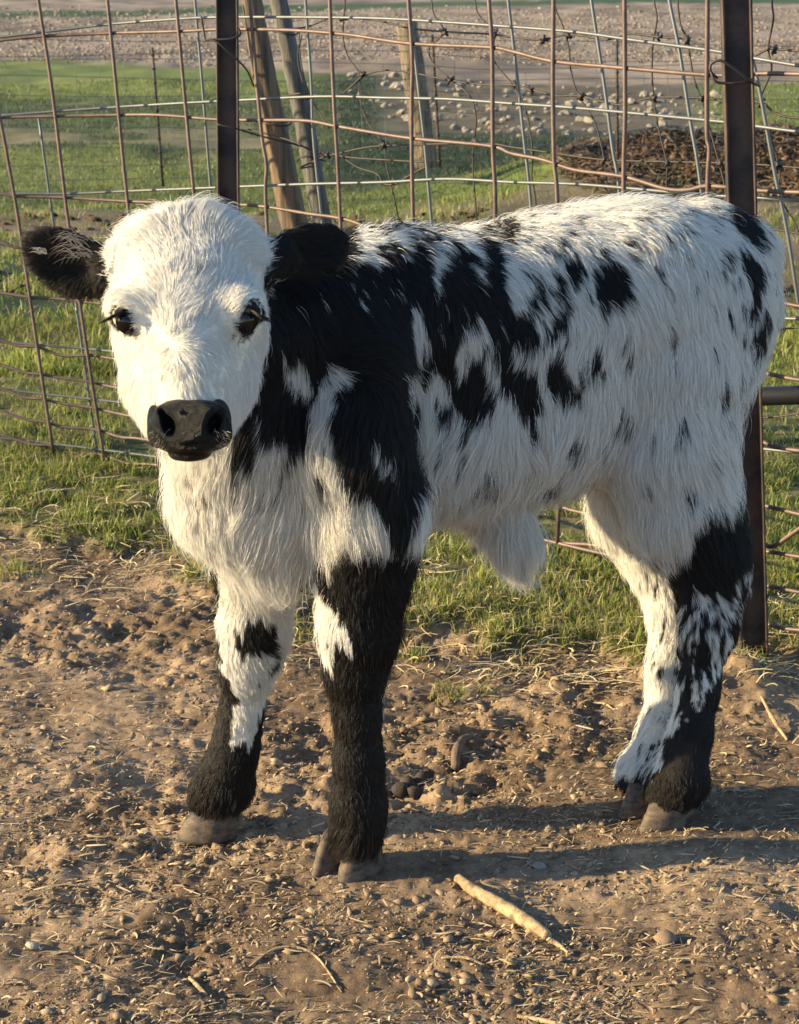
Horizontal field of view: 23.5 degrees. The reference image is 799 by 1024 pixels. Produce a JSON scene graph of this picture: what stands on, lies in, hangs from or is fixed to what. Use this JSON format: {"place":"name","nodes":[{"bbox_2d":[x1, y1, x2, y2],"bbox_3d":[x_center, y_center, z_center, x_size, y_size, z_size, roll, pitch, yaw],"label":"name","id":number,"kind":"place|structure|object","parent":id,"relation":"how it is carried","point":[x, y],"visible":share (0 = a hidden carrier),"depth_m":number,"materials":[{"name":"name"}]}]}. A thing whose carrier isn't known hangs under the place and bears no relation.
{"place":"outdoors","nodes":[
{"label":"outdoors","id":0,"kind":"place"},
{"bbox_2d":[0,0,798,1023],"bbox_3d":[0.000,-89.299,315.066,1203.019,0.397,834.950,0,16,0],"label":"ground","id":1,"kind":"structure","parent":0,"point":[354,982],"depth_m":2.91,"materials":[{"name":"brown soil"}]},
{"bbox_2d":[25,941,40,949],"bbox_3d":[-0.435,0.515,2.275,0.019,0.012,0.017,0,16,0],"label":"stone","id":2,"kind":"object","parent":1,"relation":"on","point":[31,945],"visible":1,"depth_m":2.27,"materials":[{"name":"white stone"}]},
{"bbox_2d":[70,789,133,800],"bbox_3d":[-0.418,0.398,2.700,0.095,0.010,0.010,4,17,15],"label":"stick","id":3,"kind":"object","parent":1,"relation":"on","point":[91,791],"visible":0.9,"depth_m":2.70,"materials":[{"name":"brown wood"}]},
{"bbox_2d":[150,47,163,186],"bbox_3d":[-1.190,-1.938,9.427,0.046,0.674,0.023,0,16,0],"label":"steel stake","id":4,"kind":"object","parent":1,"relation":"on","point":[153,68],"visible":0.98,"depth_m":9.43,"materials":[{"name":"brown metal"}]},
{"bbox_2d":[188,976,206,995],"bbox_3d":[-0.231,0.542,2.193,0.006,0.009,0.052,-8,18,-27],"label":"stick","id":5,"kind":"object","parent":1,"relation":"on","point":[197,985],"visible":1,"depth_m":2.19,"materials":[{"name":"beige wood"}]},
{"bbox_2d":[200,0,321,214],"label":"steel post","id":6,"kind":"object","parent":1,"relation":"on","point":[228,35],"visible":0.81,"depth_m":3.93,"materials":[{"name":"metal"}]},
{"bbox_2d":[0,0,798,631],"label":"wire panel","id":7,"kind":"object","parent":6,"relation":"attached to","point":[704,74],"visible":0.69,"depth_m":3.79,"materials":[{"name":"metal"}]},
{"bbox_2d":[239,0,798,418],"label":"woven wire fence","id":8,"kind":"object","parent":6,"relation":"attached to","point":[583,95],"visible":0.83,"depth_m":3.49,"materials":[{"name":"brown metal"}]},
{"bbox_2d":[242,0,307,232],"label":"wooden post","id":9,"kind":"object","parent":1,"relation":"on","point":[281,161],"visible":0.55,"depth_m":4.19,"materials":[{"name":"beige wood"}]},
{"bbox_2d":[249,945,342,992],"bbox_3d":[-0.107,0.528,2.232,0.126,0.010,0.059,8,18,27],"label":"stick","id":10,"kind":"object","parent":1,"relation":"on","point":[299,948],"visible":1,"depth_m":2.25,"materials":[{"name":"beige wood"}]},
{"bbox_2d":[270,0,331,223],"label":"wooden post","id":11,"kind":"object","parent":1,"relation":"on","point":[288,46],"visible":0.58,"depth_m":4.30,"materials":[{"name":"grey wood"}]},
{"bbox_2d":[347,71,361,76],"bbox_3d":[-0.448,-4.344,19.038,0.166,0.064,0.097,-13,34,-16],"label":"stone","id":12,"kind":"object","parent":1,"relation":"on","point":[352,74],"visible":0.63,"depth_m":19.00,"materials":[{"name":"beige stone"}]},
{"bbox_2d":[388,72,399,76],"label":"stone","id":13,"kind":"object","parent":1,"relation":"on","point":[394,74],"visible":0.75,"depth_m":18.75,"materials":[{"name":"beige stone"}]},
{"bbox_2d":[389,82,400,87],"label":"stone","id":14,"kind":"object","parent":1,"relation":"on","point":[395,85],"visible":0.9,"depth_m":17.11,"materials":[{"name":"beige stone"}]},
{"bbox_2d":[0,175,797,298],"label":"mud lumps","id":15,"kind":"object","parent":1,"relation":"on","point":[785,289],"visible":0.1,"depth_m":8.71,"materials":[{"name":"brown soil"}]},
{"bbox_2d":[0,508,798,1023],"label":"dirt clods","id":16,"kind":"object","parent":1,"relation":"on","point":[412,994],"visible":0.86,"depth_m":2.43,"materials":[{"name":"brown soil"}]},
{"bbox_2d":[0,311,798,706],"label":"pasture grass","id":17,"kind":"structure","parent":1,"relation":"on","point":[628,605],"depth_m":3.68,"materials":[{"name":"green plant"}]},
{"bbox_2d":[0,509,798,1023],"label":"straw litter","id":18,"kind":"object","parent":1,"relation":"on","point":[484,955],"visible":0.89,"depth_m":2.44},
{"bbox_2d":[0,74,798,215],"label":"meadow grass","id":19,"kind":"structure","parent":1,"relation":"on","point":[333,188],"depth_m":11.39,"materials":[{"name":"green plant"}]},
{"bbox_2d":[0,0,798,458],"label":"wire panel","id":20,"kind":"object","parent":1,"relation":"on","point":[520,104],"visible":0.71,"depth_m":3.65,"materials":[{"name":"grey metal"}]},
{"bbox_2d":[0,5,798,66],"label":"field clods","id":21,"kind":"object","parent":1,"relation":"on","point":[363,43],"visible":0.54,"depth_m":28.62,"materials":[{"name":"brown soil"}]},
{"bbox_2d":[0,152,798,382],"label":"field grass","id":22,"kind":"structure","parent":1,"relation":"on","point":[71,363],"depth_m":6.13,"materials":[{"name":"green plant"}]},
{"bbox_2d":[0,428,798,707],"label":"dry grass stems","id":23,"kind":"object","parent":1,"relation":"on","point":[531,645],"visible":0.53,"depth_m":3.30,"materials":[{"name":"plant"}]},
{"bbox_2d":[396,108,405,113],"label":"stone","id":24,"kind":"object","parent":1,"relation":"on","point":[402,111],"visible":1,"depth_m":14.72,"materials":[{"name":"beige stone"}]},
{"bbox_2d":[16,190,788,882],"bbox_3d":[0.091,0.009,2.489,1.119,0.864,0.427,-12,20,-35],"label":"calf","id":25,"kind":"object","parent":1,"relation":"on","point":[338,422],"visible":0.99,"depth_m":2.39},
{"bbox_2d":[389,768,434,799],"bbox_3d":[0.024,0.389,2.717,0.077,0.038,0.042,-12,20,-36],"label":"dung pat","id":26,"kind":"object","parent":1,"relation":"on","point":[404,787],"visible":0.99,"depth_m":2.70,"materials":[{"name":"brown"}]},
{"bbox_2d":[396,22,437,169],"bbox_3d":[0.089,-2.039,9.402,0.211,0.710,0.123,0,16,0],"label":"wooden post","id":27,"kind":"object","parent":1,"relation":"on","point":[419,149],"visible":0.6,"depth_m":9.37,"materials":[{"name":"grey wood"}]},
{"bbox_2d":[0,35,798,184],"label":"woven wire fence","id":28,"kind":"object","parent":27,"relation":"attached to","point":[337,107],"visible":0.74,"depth_m":9.30,"materials":[{"name":"brown metal"}]},
{"bbox_2d":[431,34,440,167],"bbox_3d":[0.177,-1.992,9.307,0.055,0.634,0.022,0,16,0],"label":"steel stake","id":29,"kind":"object","parent":1,"relation":"on","point":[436,103],"visible":0.97,"depth_m":9.31,"materials":[{"name":"brown metal"}]},
{"bbox_2d":[433,114,443,120],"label":"stone","id":30,"kind":"object","parent":1,"relation":"on","point":[440,116],"visible":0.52,"depth_m":14.02,"materials":[{"name":"grey stone"}]},
{"bbox_2d":[437,82,448,86],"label":"stone","id":31,"kind":"object","parent":1,"relation":"on","point":[443,84],"visible":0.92,"depth_m":18.00,"materials":[{"name":"grey stone"}]},
{"bbox_2d":[450,124,460,129],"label":"stone","id":32,"kind":"object","parent":1,"relation":"on","point":[452,126],"visible":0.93,"depth_m":13.57,"materials":[{"name":"grey stone"}]},
{"bbox_2d":[455,83,466,87],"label":"stone","id":33,"kind":"object","parent":1,"relation":"on","point":[463,85],"visible":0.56,"depth_m":17.53,"materials":[{"name":"grey stone"}]},
{"bbox_2d":[451,734,473,771],"bbox_3d":[0.090,0.351,2.838,0.020,0.026,0.117,4,16,13],"label":"stick","id":34,"kind":"object","parent":1,"relation":"on","point":[457,747],"visible":1,"depth_m":2.81,"materials":[{"name":"beige wood"}]},
{"bbox_2d":[441,956,488,967],"bbox_3d":[0.077,0.523,2.237,0.058,0.008,0.008,4,17,14],"label":"stick","id":35,"kind":"object","parent":1,"relation":"on","point":[465,957],"visible":1,"depth_m":2.24,"materials":[{"name":"beige wood"}]},
{"bbox_2d":[478,117,489,123],"bbox_3d":[0.619,-2.814,13.800,0.115,0.058,0.065,0,20,-22],"label":"stone","id":36,"kind":"object","parent":1,"relation":"on","point":[484,120],"visible":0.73,"depth_m":13.78,"materials":[{"name":"grey stone"}]},
{"bbox_2d":[454,874,551,939],"bbox_3d":[0.126,0.486,2.365,0.021,0.020,0.176,-12,20,-37],"label":"stick","id":37,"kind":"object","parent":1,"relation":"on","point":[514,913],"visible":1,"depth_m":2.35,"materials":[{"name":"beige wood"}]},
{"bbox_2d":[499,107,508,110],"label":"stone","id":38,"kind":"object","parent":1,"relation":"on","point":[505,108],"visible":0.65,"depth_m":14.67,"materials":[{"name":"beige stone"}]},
{"bbox_2d":[503,88,513,92],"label":"stone","id":39,"kind":"object","parent":1,"relation":"on","point":[506,90],"visible":0.7,"depth_m":17.27,"materials":[{"name":"beige stone"}]},
{"bbox_2d":[532,862,546,869],"bbox_3d":[0.181,0.459,2.488,0.017,0.010,0.019,-13,20,-38],"label":"stone","id":40,"kind":"object","parent":1,"relation":"on","point":[538,865],"visible":1,"depth_m":2.48,"materials":[{"name":"grey stone"}]},
{"bbox_2d":[517,1014,564,1023],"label":"stick","id":41,"kind":"object","parent":1,"relation":"on","point":[541,1019],"visible":1,"depth_m":2.12,"materials":[{"name":"beige wood"}]},
{"bbox_2d":[537,129,547,134],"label":"stone","id":42,"kind":"object","parent":1,"relation":"on","point":[541,131],"visible":0.93,"depth_m":12.64,"materials":[{"name":"grey stone"}]},
{"bbox_2d":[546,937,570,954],"bbox_3d":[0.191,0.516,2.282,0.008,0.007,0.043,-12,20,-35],"label":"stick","id":43,"kind":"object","parent":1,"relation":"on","point":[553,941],"visible":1,"depth_m":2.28,"materials":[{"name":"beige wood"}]},
{"bbox_2d":[560,110,570,114],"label":"stone","id":44,"kind":"object","parent":1,"relation":"on","point":[566,112],"visible":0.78,"depth_m":14.55,"materials":[{"name":"beige stone"}]},
{"bbox_2d":[565,101,577,105],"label":"stone","id":45,"kind":"object","parent":1,"relation":"on","point":[569,103],"visible":0.57,"depth_m":15.42,"materials":[{"name":"beige stone"}]},
{"bbox_2d":[575,116,583,120],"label":"stone","id":46,"kind":"object","parent":1,"relation":"on","point":[579,118],"visible":0.5,"depth_m":14.03,"materials":[{"name":"beige stone"}]},
{"bbox_2d":[583,116,596,123],"bbox_3d":[1.357,-2.792,13.697,0.053,0.052,0.118,-36,43,-27],"label":"stone","id":47,"kind":"object","parent":1,"relation":"on","point":[587,119],"visible":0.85,"depth_m":13.69,"materials":[{"name":"beige stone"}]},
{"bbox_2d":[586,92,594,99],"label":"stone","id":48,"kind":"object","parent":1,"relation":"on","point":[590,93],"visible":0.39,"depth_m":16.42,"materials":[{"name":"beige stone"}]},
{"bbox_2d":[588,127,600,132],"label":"stone","id":49,"kind":"object","parent":1,"relation":"on","point":[592,129],"visible":0.6,"depth_m":12.83,"materials":[{"name":"beige stone"}]},
{"bbox_2d":[598,101,613,108],"bbox_3d":[1.652,-3.236,15.331,0.136,0.084,0.080,-25,34,13],"label":"stone","id":50,"kind":"object","parent":1,"relation":"on","point":[602,106],"visible":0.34,"depth_m":15.31,"materials":[{"name":"beige stone"}]},
{"bbox_2d":[615,39,619,159],"bbox_3d":[1.046,-1.950,9.215,0.039,0.633,0.022,0,16,0],"label":"steel stake","id":51,"kind":"object","parent":1,"relation":"on","point":[617,140],"visible":0.79,"depth_m":9.20,"materials":[{"name":"brown metal"}]},
{"bbox_2d":[628,98,638,104],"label":"stone","id":52,"kind":"object","parent":1,"relation":"on","point":[630,100],"visible":0.59,"depth_m":15.57,"materials":[{"name":"beige stone"}]},
{"bbox_2d":[639,91,648,96],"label":"stone","id":53,"kind":"object","parent":1,"relation":"on","point":[642,94],"visible":0.64,"depth_m":16.76,"materials":[{"name":"beige stone"}]},
{"bbox_2d":[647,107,658,113],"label":"stone","id":54,"kind":"object","parent":1,"relation":"on","point":[650,109],"visible":0.49,"depth_m":14.53,"materials":[{"name":"beige stone"}]},
{"bbox_2d":[658,99,666,102],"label":"stone","id":55,"kind":"object","parent":1,"relation":"on","point":[662,100],"visible":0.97,"depth_m":15.79,"materials":[{"name":"grey stone"}]},
{"bbox_2d":[658,120,667,126],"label":"stone","id":56,"kind":"object","parent":1,"relation":"on","point":[663,123],"visible":0.72,"depth_m":13.61,"materials":[{"name":"beige stone"}]},
{"bbox_2d":[653,929,676,946],"bbox_3d":[0.318,0.510,2.291,0.027,0.017,0.026,-6,17,-19],"label":"stone","id":57,"kind":"object","parent":1,"relation":"on","point":[665,936],"visible":1,"depth_m":2.29,"materials":[{"name":"beige stone"}]},
{"bbox_2d":[548,120,798,200],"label":"bedding straw","id":58,"kind":"object","parent":1,"relation":"on","point":[583,150],"visible":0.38,"depth_m":9.27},
{"bbox_2d":[557,124,798,200],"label":"manure heap","id":59,"kind":"object","parent":1,"relation":"on","point":[689,170],"visible":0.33,"depth_m":9.23,"materials":[{"name":"brown soil"}]},
{"bbox_2d":[710,89,721,96],"bbox_3d":[2.757,-3.626,16.684,0.093,0.076,0.112,-11,42,-44],"label":"stone","id":60,"kind":"object","parent":1,"relation":"on","point":[718,94],"visible":0.57,"depth_m":16.65,"materials":[{"name":"beige stone"}]},
{"bbox_2d":[709,0,768,659],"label":"steel post","id":61,"kind":"object","parent":1,"relation":"on","point":[738,83],"visible":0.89,"depth_m":3.00,"materials":[{"name":"metal"}]},
{"bbox_2d":[762,385,798,405],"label":"rail","id":62,"kind":"object","parent":61,"relation":"attached to","point":[780,395],"visible":0.35,"depth_m":3.27,"materials":[{"name":"black metal"}]},
{"bbox_2d":[760,696,788,740],"bbox_3d":[0.569,0.315,2.927,0.010,0.025,0.125,-2,16,-8],"label":"stick","id":63,"kind":"object","parent":1,"relation":"on","point":[775,722],"visible":1,"depth_m":2.91,"materials":[{"name":"beige wood"}]}
]}

